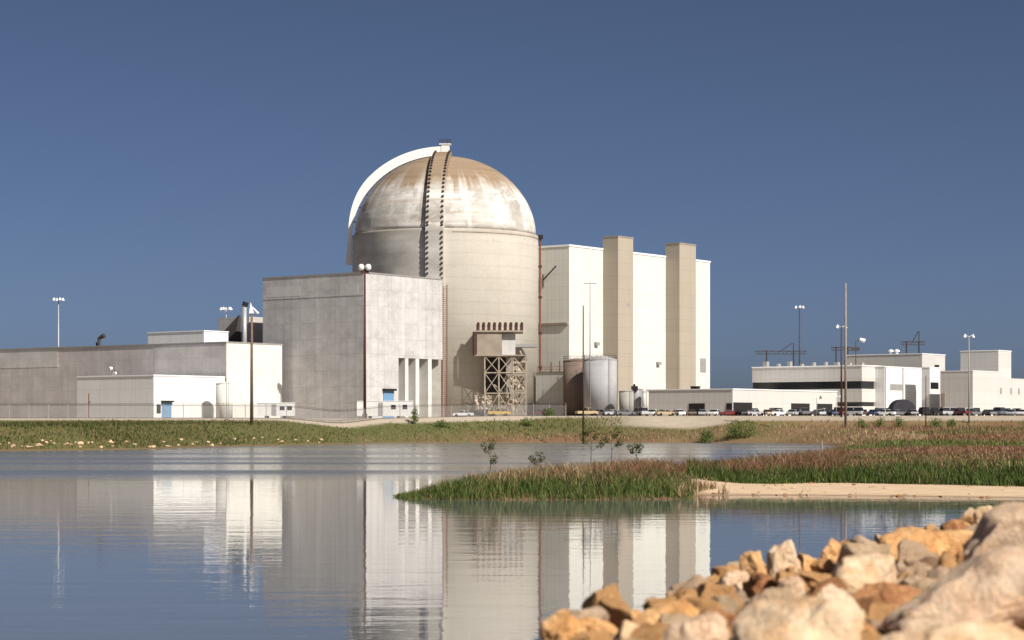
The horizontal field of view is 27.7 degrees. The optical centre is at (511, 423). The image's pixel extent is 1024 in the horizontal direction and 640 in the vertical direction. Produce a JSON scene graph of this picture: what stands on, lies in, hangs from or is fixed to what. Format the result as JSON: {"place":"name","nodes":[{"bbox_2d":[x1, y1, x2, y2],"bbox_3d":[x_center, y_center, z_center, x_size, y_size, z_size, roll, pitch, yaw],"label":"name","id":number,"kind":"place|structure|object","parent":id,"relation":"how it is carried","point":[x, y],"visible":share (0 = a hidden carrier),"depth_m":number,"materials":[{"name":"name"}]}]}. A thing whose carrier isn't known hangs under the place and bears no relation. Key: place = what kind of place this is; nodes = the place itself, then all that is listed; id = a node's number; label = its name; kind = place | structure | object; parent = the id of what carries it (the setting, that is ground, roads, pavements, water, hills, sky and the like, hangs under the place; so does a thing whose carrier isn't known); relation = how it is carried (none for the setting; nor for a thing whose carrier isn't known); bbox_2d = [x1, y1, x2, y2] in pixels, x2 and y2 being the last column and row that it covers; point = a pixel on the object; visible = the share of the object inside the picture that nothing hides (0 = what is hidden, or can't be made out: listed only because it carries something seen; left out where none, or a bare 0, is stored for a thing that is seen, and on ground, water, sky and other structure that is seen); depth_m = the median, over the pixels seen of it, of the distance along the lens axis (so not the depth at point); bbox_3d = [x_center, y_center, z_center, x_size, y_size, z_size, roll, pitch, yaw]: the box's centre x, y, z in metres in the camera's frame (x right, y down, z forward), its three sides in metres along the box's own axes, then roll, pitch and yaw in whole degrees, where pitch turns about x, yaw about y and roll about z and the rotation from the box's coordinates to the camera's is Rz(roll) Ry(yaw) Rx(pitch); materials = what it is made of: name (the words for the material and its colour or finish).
{"place":"outdoors","nodes":[
{"label":"outdoors","id":0,"kind":"place"},
{"bbox_2d":[0,443,1023,639],"bbox_3d":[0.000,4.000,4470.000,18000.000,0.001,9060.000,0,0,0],"label":"lake water","id":1,"kind":"structure","parent":0,"point":[313,542],"depth_m":72.24,"materials":[{"name":"blue liquid"}]},
{"bbox_2d":[0,416,1023,614],"bbox_3d":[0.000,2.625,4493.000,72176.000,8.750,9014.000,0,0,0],"label":"ground","id":2,"kind":"structure","parent":0,"point":[668,424],"depth_m":423.76,"materials":[{"name":"beige sand"}]},
{"bbox_2d":[0,341,282,417],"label":"long concrete building","id":3,"kind":"structure","parent":2,"relation":"on","point":[45,375],"depth_m":475.00,"materials":[{"name":"grey concrete"}]},
{"bbox_2d":[147,330,228,343],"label":"roof penthouse","id":4,"kind":"object","parent":3,"relation":"on","point":[186,336],"visible":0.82,"depth_m":472.34,"materials":[{"name":"white"}]},
{"bbox_2d":[218,315,262,342],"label":"grey plant room","id":5,"kind":"object","parent":3,"relation":"on","point":[232,326],"visible":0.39,"depth_m":490.48,"materials":[{"name":"grey concrete"}]},
{"bbox_2d":[242,301,248,341],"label":"exhaust stack","id":6,"kind":"object","parent":3,"relation":"attached to","point":[244,321],"visible":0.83,"depth_m":475.54,"materials":[{"name":"metal"}]},
{"bbox_2d":[76,375,224,417],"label":"white annex","id":7,"kind":"object","parent":2,"relation":"on","point":[110,390],"visible":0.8,"depth_m":445.16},
{"bbox_2d":[216,381,232,417],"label":"storage tank","id":8,"kind":"object","parent":2,"relation":"on","point":[224,392],"visible":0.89,"depth_m":444.46,"materials":[{"name":"metal"}]},
{"bbox_2d":[249,302,258,424],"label":"utility pole","id":9,"kind":"object","parent":2,"relation":"on","point":[251,310],"visible":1,"depth_m":397.77,"materials":[{"name":"brown wood"}]},
{"bbox_2d":[257,403,294,417],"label":"site trailer","id":10,"kind":"object","parent":2,"relation":"on","point":[263,405],"visible":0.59,"depth_m":438.60,"materials":[{"name":"white"}]},
{"bbox_2d":[0,403,565,422],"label":"chain link fence","id":11,"kind":"object","parent":2,"relation":"on","point":[183,415],"visible":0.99,"depth_m":416.79,"materials":[{"name":"grey metal"}]},
{"bbox_2d":[262,272,442,417],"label":"auxiliary building","id":12,"kind":"structure","parent":2,"relation":"on","point":[313,325],"depth_m":466.97,"materials":[{"name":"concrete"}]},
{"bbox_2d":[382,389,396,417],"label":"door","id":13,"kind":"structure","parent":12,"relation":"in","point":[388,394],"depth_m":464.15,"materials":[{"name":"blue paint"}]},
{"bbox_2d":[0,415,719,449],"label":"bank grass","id":14,"kind":"structure","parent":2,"relation":"on","point":[91,424],"depth_m":371.05,"materials":[{"name":"green plant"}]},
{"bbox_2d":[358,264,370,417],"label":"light mast","id":15,"kind":"object","parent":2,"relation":"on","point":[366,268],"visible":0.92,"depth_m":446.77,"materials":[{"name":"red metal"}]},
{"bbox_2d":[355,401,413,417],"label":"site trailer","id":16,"kind":"object","parent":2,"relation":"on","point":[399,411],"visible":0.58,"depth_m":449.60,"materials":[{"name":"white"}]},
{"bbox_2d":[345,139,538,416],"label":"containment building","id":17,"kind":"structure","parent":2,"relation":"on","point":[464,229],"depth_m":486.32,"materials":[{"name":"concrete"}]},
{"bbox_2d":[537,235,542,371],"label":"riser pipe","id":18,"kind":"object","parent":17,"relation":"attached to","point":[540,237],"visible":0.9,"depth_m":504.29,"materials":[{"name":"metal"}]},
{"bbox_2d":[480,439,497,470],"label":"sapling","id":19,"kind":"object","parent":2,"relation":"on","point":[492,460],"visible":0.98,"depth_m":121.00,"materials":[{"name":"green plant"}]},
{"bbox_2d":[473,322,525,415],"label":"hatch tower","id":20,"kind":"structure","parent":2,"relation":"on","point":[495,348],"depth_m":477.80,"materials":[{"name":"beige metal"}]},
{"bbox_2d":[475,395,492,409],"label":"tarpaulin","id":21,"kind":"object","parent":20,"relation":"on","point":[479,399],"visible":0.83,"depth_m":478.37,"materials":[{"name":"fabric"}]},
{"bbox_2d":[501,396,516,410],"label":"tarpaulin","id":22,"kind":"object","parent":20,"relation":"on","point":[509,402],"visible":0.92,"depth_m":478.74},
{"bbox_2d":[393,461,694,499],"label":"reed bed","id":23,"kind":"object","parent":2,"relation":"on","point":[462,489],"visible":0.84,"depth_m":111.09,"materials":[{"name":"green plant"}]},
{"bbox_2d":[536,361,562,414],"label":"hall annex","id":24,"kind":"object","parent":2,"relation":"on","point":[549,387],"visible":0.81,"depth_m":494.72,"materials":[{"name":"beige concrete"}]},
{"bbox_2d":[540,609,577,639],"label":"boulder","id":25,"kind":"object","parent":2,"relation":"on","point":[561,624],"visible":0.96,"depth_m":11.14,"materials":[{"name":"orange stone"}]},
{"bbox_2d":[563,356,591,415],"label":"storage tank","id":26,"kind":"object","parent":2,"relation":"on","point":[572,381],"visible":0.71,"depth_m":482.86,"materials":[{"name":"beige metal"}]},
{"bbox_2d":[546,606,608,621],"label":"broken stone","id":27,"kind":"object","parent":2,"relation":"on","point":[599,612],"visible":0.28,"depth_m":11.45,"materials":[{"name":"stone"}]},
{"bbox_2d":[582,305,583,442],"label":"utility pole","id":28,"kind":"object","parent":2,"relation":"on","point":[583,383],"visible":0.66,"depth_m":431.87,"materials":[{"name":"brown wood"}]},
{"bbox_2d":[570,631,608,639],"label":"broken stone","id":29,"kind":"object","parent":2,"relation":"on","point":[599,635],"visible":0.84,"depth_m":10.39,"materials":[{"name":"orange stone"}]},
{"bbox_2d":[583,282,596,415],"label":"utility pole","id":30,"kind":"object","parent":2,"relation":"on","point":[590,283],"visible":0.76,"depth_m":465.92,"materials":[{"name":"grey paint"}]},
{"bbox_2d":[579,425,606,464],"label":"sapling","id":31,"kind":"object","parent":2,"relation":"on","point":[601,444],"visible":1,"depth_m":127.08,"materials":[{"name":"green plant"}]},
{"bbox_2d":[576,617,617,639],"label":"boulder","id":32,"kind":"object","parent":2,"relation":"on","point":[585,624],"visible":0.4,"depth_m":11.28,"materials":[{"name":"orange stone"}]},
{"bbox_2d":[584,354,616,415],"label":"storage tank","id":33,"kind":"object","parent":2,"relation":"on","point":[603,382],"visible":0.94,"depth_m":473.69,"materials":[{"name":"silver metal"}]},
{"bbox_2d":[581,583,622,609],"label":"broken stone","id":34,"kind":"object","parent":2,"relation":"on","point":[595,597],"visible":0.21,"depth_m":12.45,"materials":[{"name":"orange stone"}]},
{"bbox_2d":[601,427,624,462],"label":"sapling","id":35,"kind":"object","parent":2,"relation":"on","point":[616,434],"visible":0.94,"depth_m":128.97,"materials":[{"name":"green plant"}]},
{"bbox_2d":[598,596,634,629],"bbox_3d":[0.618,1.160,12.128,0.221,0.287,0.371,0,0,-7],"label":"broken stone","id":36,"kind":"object","parent":2,"relation":"on","point":[618,611],"visible":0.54,"depth_m":12.02,"materials":[{"name":"orange stone"}]},
{"bbox_2d":[538,236,710,410],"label":"turbine building","id":37,"kind":"structure","parent":2,"relation":"on","point":[650,321],"depth_m":518.24,"materials":[{"name":"beige"}]},
{"bbox_2d":[619,390,633,415],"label":"storage tank","id":38,"kind":"object","parent":2,"relation":"on","point":[626,399],"visible":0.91,"depth_m":468.60,"materials":[{"name":"metal"}]},
{"bbox_2d":[613,620,639,639],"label":"boulder","id":39,"kind":"object","parent":2,"relation":"on","point":[626,628],"visible":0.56,"depth_m":10.61,"materials":[{"name":"beige stone"}]},
{"bbox_2d":[632,387,643,415],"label":"storage tank","id":40,"kind":"object","parent":2,"relation":"on","point":[638,398],"visible":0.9,"depth_m":475.79,"materials":[{"name":"silver metal"}]},
{"bbox_2d":[627,623,665,639],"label":"broken stone","id":41,"kind":"object","parent":2,"relation":"on","point":[644,631],"visible":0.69,"depth_m":10.23,"materials":[{"name":"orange stone"}]},
{"bbox_2d":[460,445,854,487],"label":"dry grass","id":42,"kind":"structure","parent":2,"relation":"on","point":[821,457],"depth_m":126.42,"materials":[{"name":"plant"}]},
{"bbox_2d":[645,596,676,608],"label":"broken stone","id":43,"kind":"object","parent":2,"relation":"on","point":[650,603],"visible":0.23,"depth_m":13.31,"materials":[{"name":"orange stone"}]},
{"bbox_2d":[635,600,699,624],"bbox_3d":[0.912,1.166,11.700,0.426,0.316,0.268,0,0,33],"label":"boulder","id":44,"kind":"object","parent":2,"relation":"on","point":[654,613],"visible":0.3,"depth_m":11.71,"materials":[{"name":"orange stone"}]},
{"bbox_2d":[662,613,691,623],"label":"broken stone","id":45,"kind":"object","parent":2,"relation":"on","point":[675,618],"visible":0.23,"depth_m":11.44,"materials":[{"name":"beige stone"}]},
{"bbox_2d":[675,589,697,600],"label":"broken stone","id":46,"kind":"object","parent":2,"relation":"on","point":[688,593],"visible":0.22,"depth_m":12.77,"materials":[{"name":"orange stone"}]},
{"bbox_2d":[668,574,713,591],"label":"broken stone","id":47,"kind":"object","parent":2,"relation":"on","point":[694,582],"visible":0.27,"depth_m":14.88,"materials":[{"name":"stone"}]},
{"bbox_2d":[662,611,729,639],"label":"boulder","id":48,"kind":"object","parent":2,"relation":"on","point":[709,625],"visible":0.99,"depth_m":9.78,"materials":[{"name":"stone"}]},
{"bbox_2d":[666,472,729,498],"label":"dry grass","id":49,"kind":"structure","parent":2,"relation":"on","point":[698,485],"depth_m":116.23,"materials":[{"name":"plant"}]},
{"bbox_2d":[686,596,721,614],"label":"broken stone","id":50,"kind":"object","parent":2,"relation":"on","point":[704,604],"visible":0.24,"depth_m":12.04,"materials":[{"name":"orange stone"}]},
{"bbox_2d":[696,427,715,442],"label":"bush","id":51,"kind":"object","parent":2,"relation":"on","point":[706,438],"visible":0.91,"depth_m":431.52,"materials":[{"name":"green plant"}]},
{"bbox_2d":[698,582,736,613],"bbox_3d":[1.281,1.158,13.047,0.261,0.322,0.232,0,0,15],"label":"broken stone","id":52,"kind":"object","parent":2,"relation":"on","point":[709,590],"visible":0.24,"depth_m":12.99,"materials":[{"name":"orange stone"}]},
{"bbox_2d":[709,608,736,621],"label":"boulder","id":53,"kind":"object","parent":2,"relation":"on","point":[729,616],"visible":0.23,"depth_m":11.57,"materials":[{"name":"orange stone"}]},
{"bbox_2d":[711,565,739,576],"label":"broken stone","id":54,"kind":"object","parent":2,"relation":"on","point":[720,571],"visible":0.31,"depth_m":16.23,"materials":[{"name":"orange stone"}]},
{"bbox_2d":[712,595,739,614],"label":"broken stone","id":55,"kind":"object","parent":2,"relation":"on","point":[727,603],"visible":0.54,"depth_m":12.77,"materials":[{"name":"beige stone"}]},
{"bbox_2d":[718,570,748,588],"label":"boulder","id":56,"kind":"object","parent":2,"relation":"on","point":[737,577],"visible":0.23,"depth_m":14.56,"materials":[{"name":"stone"}]},
{"bbox_2d":[723,418,757,439],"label":"bush","id":57,"kind":"object","parent":2,"relation":"on","point":[734,431],"visible":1,"depth_m":429.95,"materials":[{"name":"green plant"}]},
{"bbox_2d":[645,388,837,415],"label":"white building","id":58,"kind":"structure","parent":2,"relation":"on","point":[708,400],"depth_m":486.11,"materials":[{"name":"white metal"}]},
{"bbox_2d":[742,580,753,598],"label":"broken stone","id":59,"kind":"object","parent":2,"relation":"on","point":[746,586],"visible":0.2,"depth_m":14.15,"materials":[{"name":"orange stone"}]},
{"bbox_2d":[739,550,767,576],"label":"boulder","id":60,"kind":"object","parent":2,"relation":"on","point":[750,562],"visible":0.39,"depth_m":15.56,"materials":[{"name":"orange stone"}]},
{"bbox_2d":[736,592,771,617],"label":"broken stone","id":61,"kind":"object","parent":2,"relation":"on","point":[762,596],"visible":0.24,"depth_m":12.33,"materials":[{"name":"stone"}]},
{"bbox_2d":[748,572,775,586],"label":"broken stone","id":62,"kind":"object","parent":2,"relation":"on","point":[754,577],"visible":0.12,"depth_m":13.99,"materials":[{"name":"orange stone"}]},
{"bbox_2d":[751,575,775,595],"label":"boulder","id":63,"kind":"object","parent":2,"relation":"on","point":[763,583],"visible":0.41,"depth_m":13.77,"materials":[{"name":"orange stone"}]},
{"bbox_2d":[763,587,793,601],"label":"broken stone","id":64,"kind":"object","parent":2,"relation":"on","point":[781,594],"visible":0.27,"depth_m":12.54,"materials":[{"name":"beige stone"}]},
{"bbox_2d":[765,539,801,574],"bbox_3d":[2.097,1.088,15.994,0.284,0.405,0.128,10,-1,-4],"label":"boulder","id":65,"kind":"object","parent":2,"relation":"on","point":[783,556],"visible":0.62,"depth_m":15.96,"materials":[{"name":"beige stone"}]},
{"bbox_2d":[777,575,805,597],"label":"boulder","id":66,"kind":"object","parent":2,"relation":"on","point":[795,584],"visible":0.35,"depth_m":12.95,"materials":[{"name":"stone"}]},
{"bbox_2d":[775,570,810,591],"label":"broken stone","id":67,"kind":"object","parent":2,"relation":"on","point":[780,574],"visible":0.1,"depth_m":13.65,"materials":[{"name":"orange stone"}]},
{"bbox_2d":[729,594,864,639],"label":"boulder","id":68,"kind":"object","parent":2,"relation":"on","point":[804,617],"visible":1,"depth_m":9.15,"materials":[{"name":"beige stone"}]},
{"bbox_2d":[797,553,815,570],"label":"boulder","id":69,"kind":"object","parent":2,"relation":"on","point":[806,561],"visible":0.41,"depth_m":16.14,"materials":[{"name":"orange stone"}]},
{"bbox_2d":[795,570,831,587],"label":"broken stone","id":70,"kind":"object","parent":2,"relation":"on","point":[811,579],"visible":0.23,"depth_m":14.34,"materials":[{"name":"orange stone"}]},
{"bbox_2d":[752,361,875,415],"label":"office building","id":71,"kind":"structure","parent":2,"relation":"on","point":[860,383],"depth_m":518.58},
{"bbox_2d":[811,558,833,573],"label":"broken stone","id":72,"kind":"object","parent":2,"relation":"on","point":[823,565],"visible":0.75,"depth_m":16.09,"materials":[{"name":"orange stone"}]},
{"bbox_2d":[805,577,847,596],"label":"broken stone","id":73,"kind":"object","parent":2,"relation":"on","point":[815,590],"visible":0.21,"depth_m":12.77,"materials":[{"name":"orange stone"}]},
{"bbox_2d":[820,538,841,561],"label":"boulder","id":74,"kind":"object","parent":2,"relation":"on","point":[831,550],"visible":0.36,"depth_m":17.13,"materials":[{"name":"orange stone"}]},
{"bbox_2d":[816,584,859,608],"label":"boulder","id":75,"kind":"object","parent":2,"relation":"on","point":[830,591],"visible":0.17,"depth_m":11.36,"materials":[{"name":"stone"}]},
{"bbox_2d":[835,325,844,416],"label":"light pole","id":76,"kind":"object","parent":2,"relation":"on","point":[841,375],"visible":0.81,"depth_m":447.83,"materials":[{"name":"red metal"}]},
{"bbox_2d":[844,283,846,427],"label":"utility pole","id":77,"kind":"object","parent":2,"relation":"on","point":[845,389],"visible":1,"depth_m":423.81,"materials":[{"name":"brown wood"}]},
{"bbox_2d":[683,454,1023,486],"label":"reed bed","id":78,"kind":"object","parent":2,"relation":"on","point":[910,473],"visible":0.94,"depth_m":123.68,"materials":[{"name":"green plant"}]},
{"bbox_2d":[832,553,896,593],"bbox_3d":[2.252,1.090,13.619,0.474,0.472,0.599,0,0,30],"label":"boulder","id":79,"kind":"object","parent":2,"relation":"on","point":[854,573],"visible":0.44,"depth_m":13.52,"materials":[{"name":"beige stone"}]},
{"bbox_2d":[838,543,890,560],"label":"broken stone","id":80,"kind":"object","parent":2,"relation":"on","point":[848,549],"visible":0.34,"depth_m":15.84,"materials":[{"name":"beige stone"}]},
{"bbox_2d":[855,595,878,614],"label":"broken stone","id":81,"kind":"object","parent":2,"relation":"on","point":[864,603],"visible":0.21,"depth_m":11.70,"materials":[{"name":"orange stone"}]},
{"bbox_2d":[860,631,883,639],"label":"broken stone","id":82,"kind":"object","parent":2,"relation":"on","point":[866,635],"visible":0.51,"depth_m":9.71,"materials":[{"name":"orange stone"}]},
{"bbox_2d":[868,601,900,620],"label":"broken stone","id":83,"kind":"object","parent":2,"relation":"on","point":[880,610],"visible":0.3,"depth_m":11.54,"materials":[{"name":"orange stone"}]},
{"bbox_2d":[854,582,922,604],"bbox_3d":[2.150,1.087,11.998,0.388,0.353,0.512,0,0,34],"label":"boulder","id":84,"kind":"object","parent":2,"relation":"on","point":[888,593],"visible":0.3,"depth_m":11.91,"materials":[{"name":"orange stone"}]},
{"bbox_2d":[847,353,945,370],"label":"office block","id":85,"kind":"structure","parent":2,"relation":"on","point":[917,360],"depth_m":550.49,"materials":[{"name":"white concrete"}]},
{"bbox_2d":[874,366,921,415],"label":"white middle block","id":86,"kind":"structure","parent":2,"relation":"on","point":[892,383],"depth_m":521.51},
{"bbox_2d":[887,399,915,415],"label":"rounded shelter","id":87,"kind":"object","parent":2,"relation":"on","point":[904,405],"visible":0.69,"depth_m":467.00,"materials":[{"name":"metal"}]},
{"bbox_2d":[899,574,920,584],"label":"broken stone","id":88,"kind":"object","parent":2,"relation":"on","point":[909,579],"visible":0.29,"depth_m":13.84,"materials":[{"name":"stone"}]},
{"bbox_2d":[898,559,929,579],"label":"broken stone","id":89,"kind":"object","parent":2,"relation":"on","point":[920,569],"visible":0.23,"depth_m":14.66,"materials":[{"name":"stone"}]},
{"bbox_2d":[896,539,939,567],"bbox_3d":[3.123,1.053,16.009,0.336,0.292,0.444,18,-11,41],"label":"broken stone","id":90,"kind":"object","parent":2,"relation":"on","point":[909,552],"visible":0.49,"depth_m":15.89,"materials":[{"name":"stone"}]},
{"bbox_2d":[908,578,937,590],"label":"broken stone","id":91,"kind":"object","parent":2,"relation":"on","point":[923,585],"visible":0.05,"depth_m":12.45,"materials":[{"name":"beige stone"}]},
{"bbox_2d":[876,526,973,559],"bbox_3d":[3.370,1.091,16.732,0.816,0.558,0.751,-9,-3,22],"label":"boulder","id":92,"kind":"object","parent":2,"relation":"on","point":[940,541],"visible":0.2,"depth_m":16.68,"materials":[{"name":"orange stone"}]},
{"bbox_2d":[921,367,939,415],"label":"narrow white wing","id":93,"kind":"structure","parent":2,"relation":"on","point":[932,374],"depth_m":521.18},
{"bbox_2d":[927,565,953,578],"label":"broken stone","id":94,"kind":"object","parent":2,"relation":"on","point":[937,572],"visible":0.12,"depth_m":13.84,"materials":[{"name":"stone"}]},
{"bbox_2d":[937,550,957,567],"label":"broken stone","id":95,"kind":"object","parent":2,"relation":"on","point":[947,559],"visible":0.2,"depth_m":13.93,"materials":[{"name":"orange stone"}]},
{"bbox_2d":[879,620,1023,639],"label":"boulder","id":96,"kind":"object","parent":2,"relation":"on","point":[988,630],"visible":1,"depth_m":8.60,"materials":[{"name":"beige stone"}]},
{"bbox_2d":[880,546,1023,632],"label":"boulder","id":97,"kind":"object","parent":2,"relation":"on","point":[985,586],"visible":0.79,"depth_m":9.95,"materials":[{"name":"stone"}]},
{"bbox_2d":[944,519,967,529],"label":"boulder","id":98,"kind":"object","parent":2,"relation":"on","point":[953,524],"visible":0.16,"depth_m":20.01,"materials":[{"name":"orange stone"}]},
{"bbox_2d":[963,334,974,422],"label":"light pole","id":99,"kind":"object","parent":2,"relation":"on","point":[965,335],"visible":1,"depth_m":435.92,"materials":[{"name":"metal"}]},
{"bbox_2d":[940,370,1023,415],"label":"warehouse","id":100,"kind":"structure","parent":2,"relation":"on","point":[990,389],"depth_m":509.81,"materials":[{"name":"white metal"}]},
{"bbox_2d":[960,350,1011,377],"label":"warehouse tower","id":101,"kind":"structure","parent":100,"relation":"on","point":[992,360],"depth_m":527.99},
{"bbox_2d":[973,505,991,523],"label":"boulder","id":102,"kind":"object","parent":2,"relation":"on","point":[979,512],"visible":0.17,"depth_m":20.96,"materials":[{"name":"beige stone"}]},
{"bbox_2d":[963,502,1023,561],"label":"boulder","id":103,"kind":"object","parent":2,"relation":"on","point":[999,526],"visible":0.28,"depth_m":12.50,"materials":[{"name":"stone"}]},
{"bbox_2d":[0,0,1023,388],"label":"sky","id":104,"kind":"structure","parent":0,"point":[161,160],"materials":[{"name":"blue"}]},
{"bbox_2d":[574,418,1023,471],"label":"marsh grass","id":105,"kind":"structure","parent":0,"point":[979,447],"depth_m":263.16,"materials":[{"name":"green plant"}]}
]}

